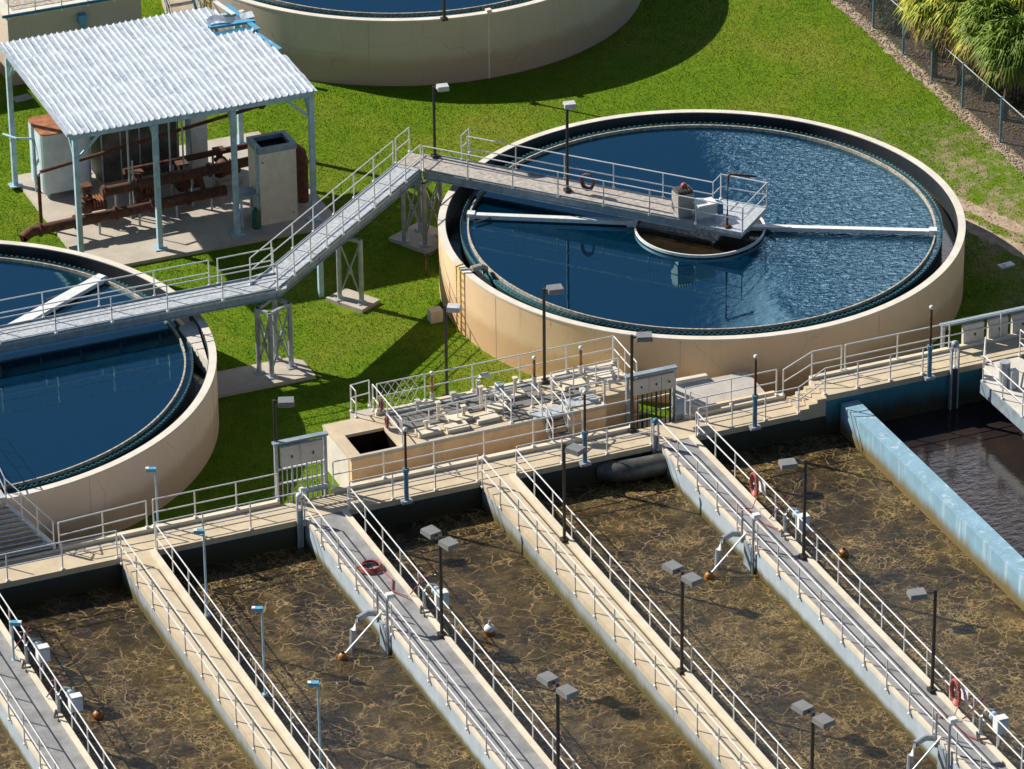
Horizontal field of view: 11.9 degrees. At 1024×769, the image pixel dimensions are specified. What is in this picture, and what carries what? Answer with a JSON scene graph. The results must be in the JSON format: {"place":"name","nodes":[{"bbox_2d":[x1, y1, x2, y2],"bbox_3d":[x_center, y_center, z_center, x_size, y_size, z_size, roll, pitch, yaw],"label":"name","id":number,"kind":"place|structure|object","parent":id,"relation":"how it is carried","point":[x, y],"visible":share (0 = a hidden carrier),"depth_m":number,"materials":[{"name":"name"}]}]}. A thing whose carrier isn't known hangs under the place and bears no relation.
{"place":"outdoors","nodes":[
{"label":"outdoors","id":0,"kind":"place"},
{"bbox_2d":[0,261,190,491],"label":"tank water","id":1,"kind":"structure","parent":0,"point":[68,403],"depth_m":177.32,"materials":[{"name":"blue liquid"}]},
{"bbox_2d":[296,143,310,207],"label":"exhaust duct","id":2,"kind":"object","parent":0,"point":[302,180],"visible":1,"depth_m":194.95,"materials":[{"name":"brown metal"}]},
{"bbox_2d":[0,431,1023,768],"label":"basin water","id":3,"kind":"structure","parent":0,"point":[760,647],"depth_m":165.67,"materials":[{"name":"brown liquid"}]},
{"bbox_2d":[0,620,97,768],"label":"channel walkway","id":4,"kind":"structure","parent":3,"relation":"in","point":[57,736],"depth_m":159.60,"materials":[{"name":"paint"}]},
{"bbox_2d":[0,676,59,768],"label":"railing","id":5,"kind":"object","parent":4,"relation":"on","point":[24,729],"visible":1,"depth_m":157.82,"materials":[{"name":"metal"}]},
{"bbox_2d":[0,594,115,768],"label":"railing","id":6,"kind":"object","parent":4,"relation":"on","point":[71,703],"visible":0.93,"depth_m":159.53,"materials":[{"name":"metal"}]},
{"bbox_2d":[122,549,315,768],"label":"channel walkway","id":7,"kind":"structure","parent":3,"relation":"in","point":[266,718],"depth_m":162.62,"materials":[{"name":"beige concrete"}]},
{"bbox_2d":[119,533,290,768],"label":"railing","id":8,"kind":"object","parent":7,"relation":"on","point":[202,661],"visible":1,"depth_m":161.72,"materials":[{"name":"metal"}]},
{"bbox_2d":[155,525,335,768],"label":"railing","id":9,"kind":"object","parent":7,"relation":"on","point":[238,647],"visible":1,"depth_m":161.75,"materials":[{"name":"metal"}]},
{"bbox_2d":[305,509,555,768],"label":"channel walkway","id":10,"kind":"structure","parent":3,"relation":"in","point":[506,726],"depth_m":163.17,"materials":[{"name":"paint"}]},
{"bbox_2d":[345,588,393,653],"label":"probe arm","id":11,"kind":"object","parent":10,"relation":"attached to","point":[384,636],"visible":1,"depth_m":164.94},
{"bbox_2d":[303,494,523,768],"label":"railing","id":12,"kind":"object","parent":10,"relation":"on","point":[410,642],"visible":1,"depth_m":162.64,"materials":[{"name":"metal"}]},
{"bbox_2d":[420,525,459,637],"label":"area lamp","id":13,"kind":"object","parent":10,"relation":"on","point":[431,532],"visible":1,"depth_m":162.42,"materials":[{"name":"brown metal"}]},
{"bbox_2d":[347,485,580,768],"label":"railing","id":14,"kind":"object","parent":10,"relation":"on","point":[474,641],"visible":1,"depth_m":162.58,"materials":[{"name":"metal"}]},
{"bbox_2d":[536,670,578,768],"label":"area lamp","id":15,"kind":"object","parent":10,"relation":"on","point":[548,678],"visible":1,"depth_m":154.02,"materials":[{"name":"brown metal"}]},
{"bbox_2d":[481,473,775,768],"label":"channel walkway","id":16,"kind":"structure","parent":3,"relation":"in","point":[681,721],"depth_m":164.51,"materials":[{"name":"beige concrete"}]},
{"bbox_2d":[559,442,586,542],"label":"area lamp","id":17,"kind":"object","parent":16,"relation":"on","point":[575,449],"visible":1,"depth_m":168.09,"materials":[{"name":"brown metal"}]},
{"bbox_2d":[480,457,756,768],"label":"railing","id":18,"kind":"object","parent":16,"relation":"on","point":[613,638],"visible":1,"depth_m":163.53,"materials":[{"name":"metal"}]},
{"bbox_2d":[515,449,801,768],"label":"railing","id":19,"kind":"object","parent":16,"relation":"on","point":[671,624],"visible":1,"depth_m":163.82,"materials":[{"name":"metal"}]},
{"bbox_2d":[662,560,703,674],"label":"area lamp","id":20,"kind":"object","parent":16,"relation":"on","point":[690,579],"visible":1,"depth_m":160.23,"materials":[{"name":"brown metal"}]},
{"bbox_2d":[791,699,835,768],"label":"area lamp","id":21,"kind":"object","parent":16,"relation":"on","point":[802,707],"visible":1,"depth_m":152.25,"materials":[{"name":"grey metal"}]},
{"bbox_2d":[597,453,666,482],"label":"inlet pipe","id":22,"kind":"object","parent":3,"relation":"on","point":[638,468],"visible":1,"depth_m":175.00,"materials":[{"name":"metal"}]},
{"bbox_2d":[659,435,1015,768],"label":"channel walkway","id":23,"kind":"structure","parent":3,"relation":"in","point":[870,679],"depth_m":165.37,"materials":[{"name":"paint"}]},
{"bbox_2d":[711,509,760,573],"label":"probe arm","id":24,"kind":"object","parent":23,"relation":"attached to","point":[748,556],"visible":1,"depth_m":169.51},
{"bbox_2d":[778,458,808,559],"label":"area lamp","id":25,"kind":"object","parent":23,"relation":"on","point":[787,463],"visible":1,"depth_m":166.92,"materials":[{"name":"brown metal"}]},
{"bbox_2d":[657,419,993,768],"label":"railing","id":26,"kind":"object","parent":23,"relation":"on","point":[820,600],"visible":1,"depth_m":164.52,"materials":[{"name":"metal"}]},
{"bbox_2d":[695,411,1023,768],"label":"railing","id":27,"kind":"object","parent":23,"relation":"on","point":[882,617],"visible":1,"depth_m":164.85,"materials":[{"name":"metal"}]},
{"bbox_2d":[906,587,936,693],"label":"area lamp","id":28,"kind":"object","parent":23,"relation":"on","point":[920,593],"visible":1,"depth_m":159.03,"materials":[{"name":"brown metal"}]},
{"bbox_2d":[907,712,957,768],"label":"probe arm","id":29,"kind":"object","parent":23,"relation":"attached to","point":[943,761],"visible":1,"depth_m":157.59},
{"bbox_2d":[0,0,1023,531],"bbox_3d":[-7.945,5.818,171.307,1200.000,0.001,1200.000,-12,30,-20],"label":"ground","id":30,"kind":"structure","parent":0,"point":[994,192],"depth_m":200.29,"materials":[{"name":"green plant"}]},
{"bbox_2d":[0,0,141,85],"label":"rectangular tank","id":31,"kind":"object","parent":30,"relation":"on","point":[21,19],"visible":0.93,"depth_m":206.14,"materials":[{"name":"beige concrete"}]},
{"bbox_2d":[0,240,218,560],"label":"clarifier tank","id":32,"kind":"object","parent":30,"relation":"on","point":[175,447],"visible":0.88,"depth_m":173.60,"materials":[{"name":"beige paint"}]},
{"bbox_2d":[0,468,55,558],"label":"access stair","id":33,"kind":"object","parent":32,"relation":"on","point":[31,526],"visible":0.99,"depth_m":169.09,"materials":[{"name":"grey metal"}]},
{"bbox_2d":[8,274,105,323],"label":"skimmer arm","id":34,"kind":"object","parent":32,"relation":"attached to","point":[76,291],"visible":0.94,"depth_m":183.12},
{"bbox_2d":[176,319,205,413],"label":"launder water","id":35,"kind":"structure","parent":32,"relation":"in","point":[199,374],"depth_m":178.62,"materials":[{"name":"black liquid"}]},
{"bbox_2d":[19,185,226,241],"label":"pipe","id":36,"kind":"object","parent":30,"relation":"on","point":[115,213],"visible":0.83,"depth_m":193.39,"materials":[{"name":"brown metal"}]},
{"bbox_2d":[18,131,331,266],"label":"shed floor","id":37,"kind":"structure","parent":30,"relation":"on","point":[200,227],"depth_m":194.03,"materials":[{"name":"concrete"}]},
{"bbox_2d":[28,114,91,197],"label":"chemical tank","id":38,"kind":"object","parent":37,"relation":"on","point":[51,145],"visible":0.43,"depth_m":195.90,"materials":[{"name":"white plastic"}]},
{"bbox_2d":[80,181,107,214],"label":"pump","id":39,"kind":"object","parent":37,"relation":"on","point":[90,203],"visible":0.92,"depth_m":194.15,"materials":[{"name":"metal"}]},
{"bbox_2d":[90,121,179,185],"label":"steel vessel","id":40,"kind":"object","parent":37,"relation":"on","point":[107,169],"visible":0.44,"depth_m":196.91,"materials":[{"name":"metal"}]},
{"bbox_2d":[36,105,265,223],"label":"overhead pipe","id":41,"kind":"object","parent":37,"relation":"on","point":[127,145],"visible":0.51,"depth_m":194.28,"materials":[{"name":"metal"}]},
{"bbox_2d":[0,0,321,252],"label":"pump shed","id":42,"kind":"structure","parent":37,"relation":"on","point":[152,73],"depth_m":192.93,"materials":[{"name":"blue paint"}]},
{"bbox_2d":[100,156,247,206],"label":"pipe","id":43,"kind":"object","parent":37,"relation":"on","point":[137,185],"visible":0.87,"depth_m":194.61,"materials":[{"name":"brown metal"}]},
{"bbox_2d":[123,143,247,194],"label":"third pipe","id":44,"kind":"object","parent":37,"relation":"on","point":[192,157],"visible":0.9,"depth_m":196.25,"materials":[{"name":"brown metal"}]},
{"bbox_2d":[175,159,199,194],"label":"pump","id":45,"kind":"object","parent":37,"relation":"on","point":[181,187],"visible":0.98,"depth_m":195.91,"materials":[{"name":"metal"}]},
{"bbox_2d":[184,116,207,168],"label":"slim cabinet","id":46,"kind":"object","parent":37,"relation":"on","point":[196,141],"visible":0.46,"depth_m":198.24,"materials":[{"name":"grey metal"}]},
{"bbox_2d":[212,146,242,185],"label":"pump","id":47,"kind":"object","parent":37,"relation":"on","point":[222,178],"visible":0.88,"depth_m":197.26,"materials":[{"name":"metal"}]},
{"bbox_2d":[239,143,259,227],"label":"stand","id":48,"kind":"object","parent":37,"relation":"on","point":[249,192],"visible":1,"depth_m":193.50,"materials":[{"name":"grey paint"}]},
{"bbox_2d":[246,130,297,225],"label":"odour cabinet","id":49,"kind":"object","parent":37,"relation":"on","point":[277,177],"visible":0.99,"depth_m":193.55,"materials":[{"name":"beige metal"}]},
{"bbox_2d":[217,297,315,397],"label":"support trestle","id":50,"kind":"object","parent":30,"relation":"on","point":[276,370],"visible":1,"depth_m":182.41,"materials":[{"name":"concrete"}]},
{"bbox_2d":[0,247,278,352],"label":"footbridge","id":51,"kind":"object","parent":50,"relation":"on","point":[111,317],"visible":1,"depth_m":180.42,"materials":[{"name":"grey paint"}]},
{"bbox_2d":[326,238,379,312],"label":"support trestle","id":52,"kind":"object","parent":30,"relation":"on","point":[359,301],"visible":1,"depth_m":187.72,"materials":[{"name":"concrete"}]},
{"bbox_2d":[247,127,436,297],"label":"footbridge","id":53,"kind":"object","parent":52,"relation":"on","point":[313,249],"visible":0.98,"depth_m":186.83,"materials":[{"name":"grey paint"}]},
{"bbox_2d":[162,0,640,85],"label":"clarifier tank","id":54,"kind":"object","parent":30,"relation":"on","point":[487,42],"visible":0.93,"depth_m":206.10,"materials":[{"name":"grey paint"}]},
{"bbox_2d":[262,0,523,17],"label":"tank water","id":55,"kind":"structure","parent":54,"relation":"in","point":[391,6],"depth_m":206.91,"materials":[{"name":"blue liquid"}]},
{"bbox_2d":[389,171,442,255],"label":"support trestle","id":56,"kind":"object","parent":30,"relation":"on","point":[421,235],"visible":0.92,"depth_m":192.27,"materials":[{"name":"metal"}]},
{"bbox_2d":[422,128,768,238],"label":"footbridge","id":57,"kind":"object","parent":56,"relation":"on","point":[743,218],"visible":1,"depth_m":188.85,"materials":[{"name":"grey paint"}]},
{"bbox_2d":[562,100,576,192],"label":"area lamp","id":58,"kind":"object","parent":57,"relation":"on","point":[568,105],"visible":1,"depth_m":188.10,"materials":[{"name":"brown metal"}]},
{"bbox_2d":[672,182,693,218],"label":"drive unit","id":59,"kind":"object","parent":57,"relation":"on","point":[684,189],"visible":1,"depth_m":186.75,"materials":[{"name":"metal"}]},
{"bbox_2d":[692,197,722,221],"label":"control cabinet","id":60,"kind":"object","parent":57,"relation":"on","point":[709,207],"visible":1,"depth_m":186.70,"materials":[{"name":"grey metal"}]},
{"bbox_2d":[322,362,638,485],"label":"valve platform","id":61,"kind":"structure","parent":30,"relation":"on","point":[366,431],"depth_m":176.10,"materials":[{"name":"concrete"}]},
{"bbox_2d":[442,303,460,395],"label":"area lamp","id":62,"kind":"object","parent":61,"relation":"on","point":[452,308],"visible":1,"depth_m":176.37,"materials":[{"name":"brown metal"}]},
{"bbox_2d":[399,389,515,434],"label":"railing","id":63,"kind":"object","parent":61,"relation":"on","point":[457,402],"visible":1,"depth_m":175.87,"materials":[{"name":"metal"}]},
{"bbox_2d":[375,336,614,410],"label":"railing","id":64,"kind":"object","parent":61,"relation":"on","point":[472,389],"visible":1,"depth_m":177.68,"materials":[{"name":"metal"}]},
{"bbox_2d":[530,379,573,441],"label":"ship stair","id":65,"kind":"object","parent":61,"relation":"on","point":[553,434],"visible":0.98,"depth_m":176.09,"materials":[{"name":"metal"}]},
{"bbox_2d":[541,283,563,384],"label":"area lamp","id":66,"kind":"object","parent":61,"relation":"on","point":[553,289],"visible":1,"depth_m":177.24,"materials":[{"name":"brown metal"}]},
{"bbox_2d":[0,332,1023,609],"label":"cross walkway","id":67,"kind":"structure","parent":30,"relation":"on","point":[908,390],"depth_m":174.19,"materials":[{"name":"beige concrete"}]},
{"bbox_2d":[0,530,119,581],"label":"railing","id":68,"kind":"object","parent":67,"relation":"on","point":[61,555],"visible":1,"depth_m":167.72,"materials":[{"name":"metal"}]},
{"bbox_2d":[57,500,148,548],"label":"railing","id":69,"kind":"object","parent":67,"relation":"on","point":[102,524],"visible":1,"depth_m":169.44,"materials":[{"name":"metal"}]},
{"bbox_2d":[152,473,279,526],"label":"railing","id":70,"kind":"object","parent":67,"relation":"on","point":[236,507],"visible":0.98,"depth_m":170.84,"materials":[{"name":"metal"}]},
{"bbox_2d":[154,492,298,549],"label":"railing","id":71,"kind":"object","parent":67,"relation":"on","point":[250,527],"visible":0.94,"depth_m":169.72,"materials":[{"name":"metal"}]},
{"bbox_2d":[272,396,294,498],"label":"area lamp","id":72,"kind":"object","parent":67,"relation":"on","point":[284,402],"visible":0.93,"depth_m":170.79,"materials":[{"name":"brown metal"}]},
{"bbox_2d":[400,427,412,504],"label":"post","id":73,"kind":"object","parent":67,"relation":"attached to","point":[407,499],"depth_m":171.75,"materials":[{"name":"blue metal"}]},
{"bbox_2d":[349,454,479,508],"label":"railing","id":74,"kind":"object","parent":67,"relation":"on","point":[434,489],"visible":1,"depth_m":172.19,"materials":[{"name":"metal"}]},
{"bbox_2d":[332,399,629,488],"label":"railing","id":75,"kind":"object","parent":67,"relation":"on","point":[433,454],"visible":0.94,"depth_m":174.14,"materials":[{"name":"metal"}]},
{"bbox_2d":[515,418,651,473],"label":"railing","id":76,"kind":"object","parent":67,"relation":"on","point":[606,440],"visible":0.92,"depth_m":174.55,"materials":[{"name":"metal"}]},
{"bbox_2d":[628,331,652,432],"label":"area lamp","id":77,"kind":"object","parent":67,"relation":"on","point":[643,336],"visible":1,"depth_m":175.13,"materials":[{"name":"brown metal"}]},
{"bbox_2d":[697,341,955,434],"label":"railing","id":78,"kind":"object","parent":67,"relation":"on","point":[857,386],"visible":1,"depth_m":177.47,"materials":[{"name":"metal"}]},
{"bbox_2d":[843,307,1023,369],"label":"railing","id":79,"kind":"object","parent":67,"relation":"on","point":[897,334],"visible":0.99,"depth_m":180.12,"materials":[{"name":"metal"}]},
{"bbox_2d":[948,340,959,409],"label":"slide gate","id":80,"kind":"structure","parent":67,"relation":"attached to","point":[953,392],"depth_m":179.50,"materials":[{"name":"grey metal"}]},
{"bbox_2d":[636,417,668,429],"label":"equipment pad","id":81,"kind":"object","parent":30,"relation":"on","point":[662,421],"visible":0.14,"depth_m":179.19,"materials":[{"name":"concrete"}]},
{"bbox_2d":[624,364,677,429],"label":"panel stand","id":82,"kind":"object","parent":81,"relation":"on","point":[650,383],"visible":0.73,"depth_m":177.81,"materials":[{"name":"grey paint"}]},
{"bbox_2d":[438,109,965,402],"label":"clarifier tank","id":83,"kind":"object","parent":30,"relation":"on","point":[499,321],"visible":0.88,"depth_m":182.99,"materials":[{"name":"beige paint"}]},
{"bbox_2d":[467,210,634,226],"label":"skimmer arm","id":84,"kind":"object","parent":83,"relation":"attached to","point":[472,215],"visible":1,"depth_m":188.75},
{"bbox_2d":[634,198,764,257],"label":"feed well","id":85,"kind":"object","parent":83,"relation":"attached to","point":[759,239],"visible":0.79,"depth_m":186.33,"materials":[{"name":"white metal"}]},
{"bbox_2d":[447,189,955,273],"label":"launder water","id":86,"kind":"structure","parent":83,"relation":"in","point":[948,239],"depth_m":189.01,"materials":[{"name":"blue liquid"}]},
{"bbox_2d":[748,224,936,236],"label":"skimmer arm","id":87,"kind":"object","parent":83,"relation":"attached to","point":[929,231],"visible":0.91,"depth_m":187.65},
{"bbox_2d":[675,371,774,421],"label":"sloping slab","id":88,"kind":"structure","parent":30,"relation":"on","point":[682,383],"depth_m":178.59,"materials":[{"name":"grey concrete"}]},
{"bbox_2d":[831,0,1023,171],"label":"gravel strip","id":89,"kind":"object","parent":30,"relation":"on","point":[929,84],"visible":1,"depth_m":205.53,"materials":[{"name":"beige gravel"}]},
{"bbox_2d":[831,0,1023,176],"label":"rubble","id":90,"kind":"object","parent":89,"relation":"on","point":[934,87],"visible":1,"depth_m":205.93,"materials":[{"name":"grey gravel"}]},
{"bbox_2d":[843,0,1023,161],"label":"chain link fence","id":91,"kind":"object","parent":30,"relation":"on","point":[1001,112],"visible":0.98,"depth_m":204.06,"materials":[{"name":"grey metal"}]},
{"bbox_2d":[939,306,1023,347],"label":"panel stand","id":92,"kind":"object","parent":30,"relation":"on","point":[978,335],"visible":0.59,"depth_m":181.11,"materials":[{"name":"grey paint"}]},
{"bbox_2d":[636,219,762,258],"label":"well water","id":93,"kind":"structure","parent":0,"point":[683,241],"depth_m":187.36,"materials":[{"name":"brown liquid"}]},
{"bbox_2d":[463,128,940,333],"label":"tank water","id":94,"kind":"structure","parent":0,"point":[622,273],"depth_m":187.27,"materials":[{"name":"blue liquid"}]},
{"bbox_2d":[848,0,1023,158],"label":"leaf litter ground","id":95,"kind":"structure","parent":0,"point":[1007,134],"depth_m":205.35,"materials":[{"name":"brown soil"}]},
{"bbox_2d":[893,0,952,76],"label":"fan palm","id":96,"kind":"object","parent":95,"relation":"on","point":[917,16],"visible":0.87,"depth_m":204.54,"materials":[{"name":"green plant"}]},
{"bbox_2d":[922,0,974,83],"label":"fan palm","id":97,"kind":"object","parent":95,"relation":"on","point":[950,11],"visible":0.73,"depth_m":203.60,"materials":[{"name":"green plant"}]},
{"bbox_2d":[944,0,981,90],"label":"fan palm","id":98,"kind":"object","parent":95,"relation":"on","point":[976,72],"visible":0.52,"depth_m":203.54,"materials":[{"name":"green plant"}]},
{"bbox_2d":[950,0,1023,101],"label":"fan palm","id":99,"kind":"object","parent":95,"relation":"on","point":[976,17],"visible":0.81,"depth_m":202.02,"materials":[{"name":"green plant"}]},
{"bbox_2d":[969,12,1023,120],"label":"fan palm","id":100,"kind":"object","parent":95,"relation":"on","point":[1007,60],"visible":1,"depth_m":200.40,"materials":[{"name":"green plant"}]},
{"bbox_2d":[882,399,1023,557],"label":"basin water","id":101,"kind":"structure","parent":0,"point":[971,455],"depth_m":176.92,"materials":[{"name":"grey liquid"}]},
{"bbox_2d":[840,400,1023,610],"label":"divider wall","id":102,"kind":"structure","parent":101,"relation":"in","point":[990,552],"depth_m":172.31,"materials":[{"name":"concrete"}]},
{"bbox_2d":[980,329,1023,432],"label":"service walkway","id":103,"kind":"structure","parent":101,"relation":"in","point":[1002,386],"depth_m":177.91,"materials":[{"name":"grey paint"}]},
{"bbox_2d":[957,196,1023,234],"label":"path","id":104,"kind":"structure","parent":0,"point":[1004,222],"depth_m":194.48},
{"bbox_2d":[965,218,1023,258],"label":"path","id":105,"kind":"structure","parent":0,"point":[985,234],"depth_m":192.72,"materials":[{"name":"beige concrete"}]},
{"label":"equipment pad","id":106,"kind":"object","parent":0,"visible":0},
{"bbox_2d":[271,431,328,503],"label":"panel stand","id":107,"kind":"object","parent":106,"relation":"on","point":[311,452],"visible":0.69,"depth_m":171.87,"materials":[{"name":"grey paint"}]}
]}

